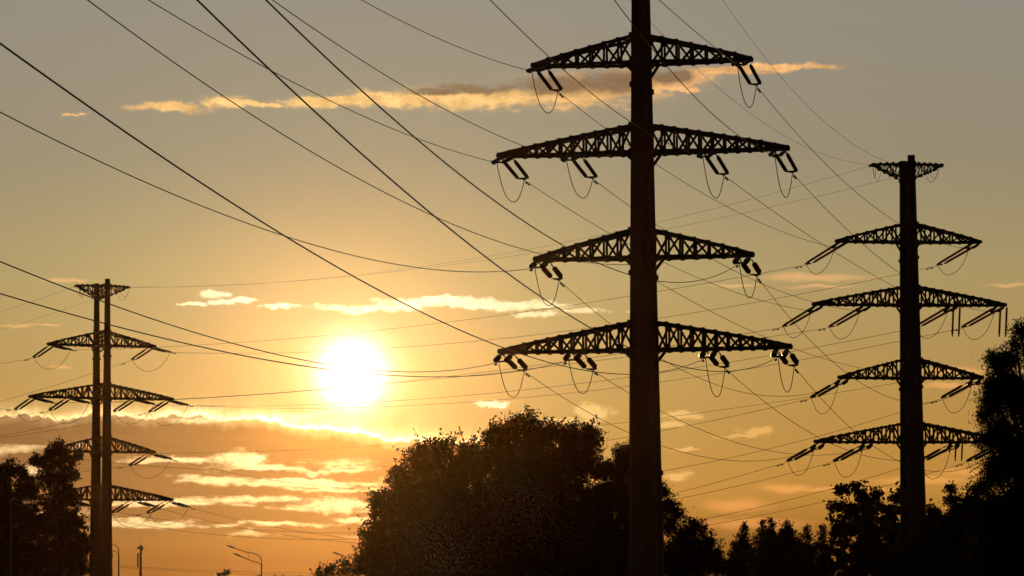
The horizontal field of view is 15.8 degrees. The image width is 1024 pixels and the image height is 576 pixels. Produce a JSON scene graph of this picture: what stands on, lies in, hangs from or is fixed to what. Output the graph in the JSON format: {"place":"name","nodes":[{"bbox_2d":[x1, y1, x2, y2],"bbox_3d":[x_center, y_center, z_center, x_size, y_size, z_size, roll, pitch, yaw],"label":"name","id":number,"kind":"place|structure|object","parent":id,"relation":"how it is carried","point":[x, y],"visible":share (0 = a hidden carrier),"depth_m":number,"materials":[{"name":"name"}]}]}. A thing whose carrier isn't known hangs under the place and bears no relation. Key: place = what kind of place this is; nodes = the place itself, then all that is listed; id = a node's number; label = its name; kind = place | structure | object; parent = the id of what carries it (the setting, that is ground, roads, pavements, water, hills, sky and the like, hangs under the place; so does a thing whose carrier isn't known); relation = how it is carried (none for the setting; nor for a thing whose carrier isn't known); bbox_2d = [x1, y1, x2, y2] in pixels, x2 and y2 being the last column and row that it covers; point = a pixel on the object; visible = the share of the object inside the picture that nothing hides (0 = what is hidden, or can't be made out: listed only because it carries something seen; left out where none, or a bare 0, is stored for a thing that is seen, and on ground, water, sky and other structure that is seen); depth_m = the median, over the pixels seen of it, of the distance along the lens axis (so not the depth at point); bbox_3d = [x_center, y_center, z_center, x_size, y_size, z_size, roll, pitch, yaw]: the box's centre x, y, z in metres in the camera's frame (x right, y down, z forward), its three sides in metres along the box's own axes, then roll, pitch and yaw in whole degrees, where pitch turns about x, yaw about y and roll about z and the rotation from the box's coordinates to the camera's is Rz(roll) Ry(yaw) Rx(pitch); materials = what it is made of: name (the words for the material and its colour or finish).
{"place":"outdoors","nodes":[
{"label":"outdoors","id":0,"kind":"place"},
{"bbox_2d":[121,567,277,574],"bbox_3d":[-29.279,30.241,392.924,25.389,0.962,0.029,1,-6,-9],"label":"overhead wire","id":1,"kind":"object","parent":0,"point":[207,572],"visible":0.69,"depth_m":392.42,"materials":[{"name":"black metal"}]},
{"bbox_2d":[130,566,286,572],"bbox_3d":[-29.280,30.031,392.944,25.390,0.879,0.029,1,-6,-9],"label":"overhead wire","id":2,"kind":"object","parent":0,"point":[210,570],"visible":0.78,"depth_m":392.47,"materials":[{"name":"black metal"}]},
{"bbox_2d":[0,0,1023,575],"label":"sky","id":3,"kind":"structure","parent":0,"point":[934,81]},
{"label":"ground","id":4,"kind":"structure","parent":0,"visible":0},
{"bbox_2d":[10,497,15,575],"bbox_3d":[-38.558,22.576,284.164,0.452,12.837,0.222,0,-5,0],"label":"lamp post","id":5,"kind":"object","parent":4,"relation":"on","point":[12,499],"visible":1,"depth_m":284.42,"materials":[{"name":"metal"}]},
{"bbox_2d":[0,454,61,575],"bbox_3d":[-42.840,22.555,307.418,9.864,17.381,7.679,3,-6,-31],"label":"deciduous tree","id":6,"kind":"object","parent":4,"relation":"on","point":[28,554],"visible":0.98,"depth_m":306.85,"materials":[{"name":"black plant"}]},
{"bbox_2d":[25,437,95,575],"bbox_3d":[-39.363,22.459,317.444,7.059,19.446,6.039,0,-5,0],"label":"deciduous tree","id":7,"kind":"object","parent":4,"relation":"on","point":[66,532],"visible":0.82,"depth_m":316.97,"materials":[{"name":"black plant"}]},
{"bbox_2d":[14,279,190,575],"bbox_3d":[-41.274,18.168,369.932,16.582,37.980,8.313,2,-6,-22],"label":"electricity pylon","id":8,"kind":"object","parent":4,"relation":"on","point":[101,556],"visible":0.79,"depth_m":370.26,"materials":[{"name":"metal"}]},
{"bbox_2d":[0,360,131,401],"bbox_3d":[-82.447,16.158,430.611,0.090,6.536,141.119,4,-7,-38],"label":"power cable","id":9,"kind":"object","parent":8,"relation":"attached to","point":[67,381],"visible":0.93,"depth_m":385.73,"materials":[{"name":"paint"}]},
{"bbox_2d":[5,412,148,437],"bbox_3d":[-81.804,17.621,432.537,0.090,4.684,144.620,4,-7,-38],"label":"power cable","id":10,"kind":"object","parent":8,"relation":"attached to","point":[81,425],"visible":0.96,"depth_m":386.27,"materials":[{"name":"paint"}]},
{"bbox_2d":[54,327,782,403],"bbox_3d":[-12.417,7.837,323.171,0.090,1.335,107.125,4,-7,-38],"label":"power cable","id":11,"kind":"object","parent":8,"relation":"attached to","point":[381,383],"visible":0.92,"depth_m":323.52,"materials":[{"name":"paint"}]},
{"bbox_2d":[69,462,785,539],"bbox_3d":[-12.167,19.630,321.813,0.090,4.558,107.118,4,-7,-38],"label":"power cable","id":12,"kind":"object","parent":8,"relation":"attached to","point":[341,539],"visible":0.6,"depth_m":328.85,"materials":[{"name":"paint"}]},
{"bbox_2d":[83,398,810,470],"bbox_3d":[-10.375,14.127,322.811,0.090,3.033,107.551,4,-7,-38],"label":"power cable","id":13,"kind":"object","parent":8,"relation":"attached to","point":[390,466],"visible":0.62,"depth_m":330.26,"materials":[{"name":"paint"}]},
{"bbox_2d":[91,327,829,404],"bbox_3d":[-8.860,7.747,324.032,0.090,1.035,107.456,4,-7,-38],"label":"power cable","id":14,"kind":"object","parent":8,"relation":"attached to","point":[422,380],"visible":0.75,"depth_m":326.15,"materials":[{"name":"paint"}]},
{"bbox_2d":[97,166,868,286],"bbox_3d":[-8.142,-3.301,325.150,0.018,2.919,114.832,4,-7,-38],"label":"earth wire","id":15,"kind":"object","parent":8,"relation":"attached to","point":[516,251],"visible":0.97,"depth_m":313.24,"materials":[{"name":"black metal"}]},
{"bbox_2d":[170,266,934,353],"bbox_3d":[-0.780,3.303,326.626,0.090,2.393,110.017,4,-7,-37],"label":"power cable","id":16,"kind":"object","parent":8,"relation":"attached to","point":[587,328],"visible":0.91,"depth_m":318.84,"materials":[{"name":"paint"}]},
{"bbox_2d":[216,383,893,452],"bbox_3d":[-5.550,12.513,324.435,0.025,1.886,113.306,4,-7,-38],"label":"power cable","id":17,"kind":"object","parent":8,"relation":"attached to","point":[580,427],"visible":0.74,"depth_m":306.82,"materials":[{"name":"black metal"}]},
{"bbox_2d":[185,168,929,286],"bbox_3d":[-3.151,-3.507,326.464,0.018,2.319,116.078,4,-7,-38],"label":"earth wire","id":18,"kind":"object","parent":8,"relation":"attached to","point":[554,249],"visible":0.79,"depth_m":318.96,"materials":[{"name":"black metal"}]},
{"bbox_2d":[113,544,118,575],"bbox_3d":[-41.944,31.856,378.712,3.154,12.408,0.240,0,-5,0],"label":"street lamp","id":19,"kind":"object","parent":4,"relation":"on","point":[118,558],"visible":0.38,"depth_m":379.04,"materials":[{"name":"metal"}]},
{"bbox_2d":[137,540,142,575],"bbox_3d":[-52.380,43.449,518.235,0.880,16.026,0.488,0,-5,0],"label":"antenna mast","id":20,"kind":"object","parent":4,"relation":"on","point":[140,547],"visible":1,"depth_m":518.65,"materials":[{"name":"metal"}]},
{"bbox_2d":[216,569,231,575],"bbox_3d":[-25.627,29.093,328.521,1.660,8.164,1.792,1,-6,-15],"label":"deciduous tree","id":21,"kind":"object","parent":4,"relation":"on","point":[225,573],"visible":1,"depth_m":328.97,"materials":[{"name":"black plant"}]},
{"bbox_2d":[226,545,261,575],"bbox_3d":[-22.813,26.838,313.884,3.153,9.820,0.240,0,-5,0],"label":"street lamp","id":22,"kind":"object","parent":4,"relation":"on","point":[246,558],"visible":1,"depth_m":314.22,"materials":[{"name":"metal"}]},
{"bbox_2d":[299,555,364,575],"bbox_3d":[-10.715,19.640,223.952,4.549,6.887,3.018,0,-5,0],"label":"bush","id":23,"kind":"object","parent":4,"relation":"on","point":[330,569],"visible":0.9,"depth_m":224.17,"materials":[{"name":"black plant"}]},
{"bbox_2d":[347,425,509,575],"bbox_3d":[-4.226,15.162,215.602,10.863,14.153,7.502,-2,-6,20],"label":"deciduous tree","id":24,"kind":"object","parent":4,"relation":"on","point":[424,526],"visible":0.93,"depth_m":214.54,"materials":[{"name":"green plant"}]},
{"bbox_2d":[461,403,611,575],"bbox_3d":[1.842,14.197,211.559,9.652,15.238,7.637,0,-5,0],"label":"deciduous tree","id":25,"kind":"object","parent":4,"relation":"on","point":[534,479],"visible":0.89,"depth_m":210.78,"materials":[{"name":"green plant"}]},
{"bbox_2d":[560,439,694,575],"bbox_3d":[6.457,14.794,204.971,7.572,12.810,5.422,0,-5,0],"label":"deciduous tree","id":26,"kind":"object","parent":4,"relation":"on","point":[606,554],"visible":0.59,"depth_m":204.94,"materials":[{"name":"black plant"}]},
{"bbox_2d":[491,0,798,575],"bbox_3d":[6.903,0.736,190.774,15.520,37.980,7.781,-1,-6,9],"label":"electricity pylon","id":27,"kind":"object","parent":4,"relation":"on","point":[643,324],"visible":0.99,"depth_m":190.43,"materials":[{"name":"metal"}]},
{"bbox_2d":[0,261,498,371],"bbox_3d":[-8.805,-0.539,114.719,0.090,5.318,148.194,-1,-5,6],"label":"power cable","id":28,"kind":"object","parent":27,"relation":"attached to","point":[495,364],"visible":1,"depth_m":109.91,"materials":[{"name":"paint"}]},
{"bbox_2d":[0,112,532,271],"bbox_3d":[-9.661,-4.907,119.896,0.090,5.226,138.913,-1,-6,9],"label":"power cable","id":29,"kind":"object","parent":27,"relation":"attached to","point":[531,269],"visible":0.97,"depth_m":118.67,"materials":[{"name":"paint"}]},
{"bbox_2d":[0,293,568,376],"bbox_3d":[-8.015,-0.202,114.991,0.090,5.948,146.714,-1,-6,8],"label":"power cable","id":30,"kind":"object","parent":27,"relation":"attached to","point":[565,362],"visible":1,"depth_m":113.27,"materials":[{"name":"paint"}]},
{"bbox_2d":[148,0,496,164],"bbox_3d":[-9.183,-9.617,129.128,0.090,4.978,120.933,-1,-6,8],"label":"power cable","id":31,"kind":"object","parent":27,"relation":"attached to","point":[493,163],"visible":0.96,"depth_m":137.17,"materials":[{"name":"paint"}]},
{"bbox_2d":[0,42,704,374],"bbox_3d":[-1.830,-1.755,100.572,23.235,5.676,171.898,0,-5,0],"label":"power cable","id":32,"kind":"object","parent":27,"relation":"attached to","point":[67,91],"visible":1,"depth_m":74.38,"materials":[{"name":"paint"}]},
{"bbox_2d":[87,0,634,264],"bbox_3d":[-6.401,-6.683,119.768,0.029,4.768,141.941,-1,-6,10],"label":"fibre cable","id":33,"kind":"object","parent":27,"relation":"attached to","point":[318,155],"visible":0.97,"depth_m":118.23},
{"bbox_2d":[272,0,566,162],"bbox_3d":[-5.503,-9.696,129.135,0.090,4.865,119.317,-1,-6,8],"label":"power cable","id":34,"kind":"object","parent":27,"relation":"attached to","point":[402,85],"visible":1,"depth_m":137.01,"materials":[{"name":"paint"}]},
{"bbox_2d":[362,0,530,73],"bbox_3d":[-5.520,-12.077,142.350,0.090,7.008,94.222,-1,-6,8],"label":"power cable","id":35,"kind":"object","parent":27,"relation":"attached to","point":[447,42],"visible":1,"depth_m":161.56,"materials":[{"name":"paint"}]},
{"bbox_2d":[196,0,777,371],"bbox_3d":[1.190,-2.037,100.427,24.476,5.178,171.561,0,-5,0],"label":"power cable","id":36,"kind":"object","parent":27,"relation":"attached to","point":[263,63],"visible":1,"depth_m":75.79,"materials":[{"name":"paint"}]},
{"bbox_2d":[265,0,739,282],"bbox_3d":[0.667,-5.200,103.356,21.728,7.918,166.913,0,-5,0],"label":"power cable","id":37,"kind":"object","parent":27,"relation":"attached to","point":[319,51],"visible":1,"depth_m":83.92,"materials":[{"name":"paint"}]},
{"bbox_2d":[490,0,702,158],"bbox_3d":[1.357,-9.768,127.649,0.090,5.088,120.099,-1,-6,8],"label":"power cable","id":38,"kind":"object","parent":27,"relation":"attached to","point":[583,86],"visible":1,"depth_m":135.68,"materials":[{"name":"paint"}]},
{"bbox_2d":[525,180,810,312],"bbox_3d":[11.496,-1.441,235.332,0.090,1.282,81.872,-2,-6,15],"label":"power cable","id":39,"kind":"object","parent":27,"relation":"attached to","point":[526,182],"visible":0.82,"depth_m":223.32,"materials":[{"name":"paint"}]},
{"bbox_2d":[525,372,813,460],"bbox_3d":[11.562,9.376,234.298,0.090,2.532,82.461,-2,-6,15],"label":"power cable","id":40,"kind":"object","parent":27,"relation":"attached to","point":[527,374],"visible":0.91,"depth_m":216.24,"materials":[{"name":"paint"}]},
{"bbox_2d":[614,0,774,157],"bbox_3d":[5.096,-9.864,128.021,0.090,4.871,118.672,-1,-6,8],"label":"power cable","id":41,"kind":"object","parent":27,"relation":"attached to","point":[773,156],"visible":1,"depth_m":135.25,"materials":[{"name":"paint"}]},
{"bbox_2d":[559,92,834,248],"bbox_3d":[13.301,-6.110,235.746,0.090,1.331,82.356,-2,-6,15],"label":"power cable","id":42,"kind":"object","parent":27,"relation":"attached to","point":[560,94],"visible":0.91,"depth_m":227.61,"materials":[{"name":"paint"}]},
{"bbox_2d":[659,0,737,66],"bbox_3d":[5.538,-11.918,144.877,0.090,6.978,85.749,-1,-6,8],"label":"power cable","id":43,"kind":"object","parent":27,"relation":"attached to","point":[736,65],"visible":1,"depth_m":165.39,"materials":[{"name":"paint"}]},
{"bbox_2d":[560,281,837,396],"bbox_3d":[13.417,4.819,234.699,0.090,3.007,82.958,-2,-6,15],"label":"power cable","id":44,"kind":"object","parent":27,"relation":"attached to","point":[562,284],"visible":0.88,"depth_m":226.53,"materials":[{"name":"paint"}]},
{"bbox_2d":[593,179,859,312],"bbox_3d":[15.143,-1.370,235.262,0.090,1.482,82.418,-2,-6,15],"label":"power cable","id":45,"kind":"object","parent":27,"relation":"attached to","point":[596,182],"visible":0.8,"depth_m":231.73,"materials":[{"name":"paint"}]},
{"bbox_2d":[594,372,862,454],"bbox_3d":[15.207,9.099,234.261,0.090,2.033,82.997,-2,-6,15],"label":"power cable","id":46,"kind":"object","parent":27,"relation":"attached to","point":[596,373],"visible":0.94,"depth_m":225.34,"materials":[{"name":"paint"}]},
{"bbox_2d":[654,26,871,164],"bbox_3d":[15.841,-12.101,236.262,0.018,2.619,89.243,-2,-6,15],"label":"earth wire","id":47,"kind":"object","parent":27,"relation":"attached to","point":[750,113],"visible":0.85,"depth_m":232.55,"materials":[{"name":"black metal"}]},
{"bbox_2d":[657,281,907,374],"bbox_3d":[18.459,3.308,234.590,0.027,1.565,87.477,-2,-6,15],"label":"fibre cable","id":48,"kind":"object","parent":27,"relation":"attached to","point":[763,336],"visible":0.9,"depth_m":218.22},
{"bbox_2d":[724,2,938,167],"bbox_3d":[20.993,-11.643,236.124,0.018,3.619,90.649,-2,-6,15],"label":"earth wire","id":49,"kind":"object","parent":27,"relation":"attached to","point":[812,110],"visible":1,"depth_m":226.95,"materials":[{"name":"black metal"}]},
{"bbox_2d":[724,176,947,312],"bbox_3d":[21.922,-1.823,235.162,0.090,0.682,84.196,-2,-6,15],"label":"power cable","id":50,"kind":"object","parent":27,"relation":"attached to","point":[822,244],"visible":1,"depth_m":222.32,"materials":[{"name":"paint"}]},
{"bbox_2d":[725,368,950,460],"bbox_3d":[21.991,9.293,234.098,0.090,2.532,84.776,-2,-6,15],"label":"power cable","id":51,"kind":"object","parent":27,"relation":"attached to","point":[821,438],"visible":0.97,"depth_m":221.08,"materials":[{"name":"paint"}]},
{"bbox_2d":[757,87,968,249],"bbox_3d":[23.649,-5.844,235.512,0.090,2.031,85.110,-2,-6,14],"label":"power cable","id":52,"kind":"object","parent":27,"relation":"attached to","point":[758,89],"visible":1,"depth_m":217.16,"materials":[{"name":"paint"}]},
{"bbox_2d":[757,277,971,402],"bbox_3d":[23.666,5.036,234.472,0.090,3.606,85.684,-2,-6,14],"label":"power cable","id":53,"kind":"object","parent":27,"relation":"attached to","point":[758,279],"visible":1,"depth_m":215.28,"materials":[{"name":"paint"}]},
{"bbox_2d":[794,367,991,471],"bbox_3d":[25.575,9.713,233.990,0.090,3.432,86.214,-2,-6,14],"label":"power cable","id":54,"kind":"object","parent":27,"relation":"attached to","point":[796,370],"visible":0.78,"depth_m":210.96,"materials":[{"name":"paint"}]},
{"bbox_2d":[793,174,994,313],"bbox_3d":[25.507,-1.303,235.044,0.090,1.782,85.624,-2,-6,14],"label":"power cable","id":55,"kind":"object","parent":27,"relation":"attached to","point":[794,176],"visible":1,"depth_m":219.19,"materials":[{"name":"paint"}]},
{"bbox_2d":[663,516,735,575],"bbox_3d":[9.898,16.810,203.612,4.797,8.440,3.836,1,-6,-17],"label":"deciduous tree","id":56,"kind":"object","parent":4,"relation":"on","point":[690,552],"visible":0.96,"depth_m":203.10,"materials":[{"name":"black plant"}]},
{"bbox_2d":[721,541,756,575],"bbox_3d":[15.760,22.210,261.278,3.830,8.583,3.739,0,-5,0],"label":"young tree","id":57,"kind":"object","parent":4,"relation":"on","point":[738,569],"visible":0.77,"depth_m":261.08,"materials":[{"name":"black plant"}]},
{"bbox_2d":[729,521,763,575],"bbox_3d":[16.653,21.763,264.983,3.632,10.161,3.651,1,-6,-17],"label":"young tree","id":58,"kind":"object","parent":4,"relation":"on","point":[744,544],"visible":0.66,"depth_m":265.19,"materials":[{"name":"black plant"}]},
{"bbox_2d":[752,519,766,573],"bbox_3d":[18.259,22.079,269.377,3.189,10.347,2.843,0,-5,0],"label":"young tree","id":59,"kind":"object","parent":4,"relation":"on","point":[760,536],"visible":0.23,"depth_m":269.37,"materials":[{"name":"black plant"}]},
{"bbox_2d":[746,516,793,575],"bbox_3d":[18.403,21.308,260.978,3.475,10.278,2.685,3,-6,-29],"label":"young tree","id":60,"kind":"object","parent":4,"relation":"on","point":[771,562],"visible":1,"depth_m":261.10,"materials":[{"name":"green plant"}]},
{"bbox_2d":[754,519,815,575],"bbox_3d":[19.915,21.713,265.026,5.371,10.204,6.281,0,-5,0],"label":"young tree","id":61,"kind":"object","parent":4,"relation":"on","point":[787,532],"visible":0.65,"depth_m":264.94,"materials":[{"name":"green plant"}]},
{"bbox_2d":[800,523,815,571],"bbox_3d":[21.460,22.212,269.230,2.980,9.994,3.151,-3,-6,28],"label":"young tree","id":62,"kind":"object","parent":4,"relation":"on","point":[809,538],"visible":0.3,"depth_m":269.19,"materials":[{"name":"black plant"}]},
{"bbox_2d":[799,523,840,575],"bbox_3d":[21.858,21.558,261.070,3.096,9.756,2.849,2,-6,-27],"label":"young tree","id":63,"kind":"object","parent":4,"relation":"on","point":[822,565],"visible":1,"depth_m":261.21,"materials":[{"name":"black plant"}]},
{"bbox_2d":[822,480,899,575],"bbox_3d":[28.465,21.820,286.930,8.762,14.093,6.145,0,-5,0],"label":"deciduous tree","id":64,"kind":"object","parent":4,"relation":"on","point":[863,557],"visible":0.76,"depth_m":286.58,"materials":[{"name":"black plant"}]},
{"bbox_2d":[782,155,1007,550],"bbox_3d":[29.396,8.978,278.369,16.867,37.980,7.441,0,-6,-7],"label":"electricity pylon","id":65,"kind":"object","parent":4,"relation":"on","point":[911,441],"visible":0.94,"depth_m":278.48,"materials":[{"name":"metal"}]},
{"bbox_2d":[72,265,803,350],"bbox_3d":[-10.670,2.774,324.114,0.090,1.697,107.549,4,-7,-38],"label":"power cable","id":66,"kind":"object","parent":65,"relation":"hanging from","point":[451,321],"visible":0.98,"depth_m":317.79,"materials":[{"name":"paint"}]},
{"bbox_2d":[90,462,832,532],"bbox_3d":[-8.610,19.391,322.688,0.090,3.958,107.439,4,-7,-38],"label":"power cable","id":67,"kind":"object","parent":65,"relation":"attached to","point":[319,532],"visible":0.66,"depth_m":334.63,"materials":[{"name":"paint"}]},
{"bbox_2d":[154,331,898,405],"bbox_3d":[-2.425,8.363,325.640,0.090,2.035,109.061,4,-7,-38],"label":"power cable","id":68,"kind":"object","parent":65,"relation":"attached to","point":[529,389],"visible":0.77,"depth_m":321.69,"materials":[{"name":"paint"}]},
{"bbox_2d":[156,468,899,542],"bbox_3d":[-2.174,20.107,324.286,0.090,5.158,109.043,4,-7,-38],"label":"power cable","id":69,"kind":"object","parent":65,"relation":"attached to","point":[686,522],"visible":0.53,"depth_m":299.94,"materials":[{"name":"paint"}]},
{"bbox_2d":[171,398,941,489],"bbox_3d":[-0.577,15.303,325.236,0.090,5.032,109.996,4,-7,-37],"label":"power cable","id":70,"kind":"object","parent":65,"relation":"hanging from","point":[592,481],"visible":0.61,"depth_m":303.95,"materials":[{"name":"paint"}]},
{"bbox_2d":[189,328,960,407],"bbox_3d":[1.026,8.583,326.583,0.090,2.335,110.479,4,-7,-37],"label":"power cable","id":71,"kind":"object","parent":65,"relation":"attached to","point":[609,388],"visible":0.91,"depth_m":317.90,"materials":[{"name":"paint"}]},
{"bbox_2d":[189,462,965,539],"bbox_3d":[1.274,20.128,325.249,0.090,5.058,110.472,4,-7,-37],"label":"power cable","id":72,"kind":"object","parent":65,"relation":"hanging from","point":[711,524],"visible":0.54,"depth_m":301.71,"materials":[{"name":"paint"}]},
{"bbox_2d":[874,479,987,575],"bbox_3d":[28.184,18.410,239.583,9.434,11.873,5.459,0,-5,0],"label":"deciduous tree","id":73,"kind":"object","parent":4,"relation":"on","point":[931,547],"visible":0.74,"depth_m":238.88,"materials":[{"name":"black plant"}]},
{"bbox_2d":[946,315,1023,575],"bbox_3d":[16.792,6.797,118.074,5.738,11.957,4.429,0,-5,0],"label":"deciduous tree","id":74,"kind":"object","parent":4,"relation":"on","point":[1000,537],"visible":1,"depth_m":117.68,"materials":[{"name":"green plant"}]}
]}

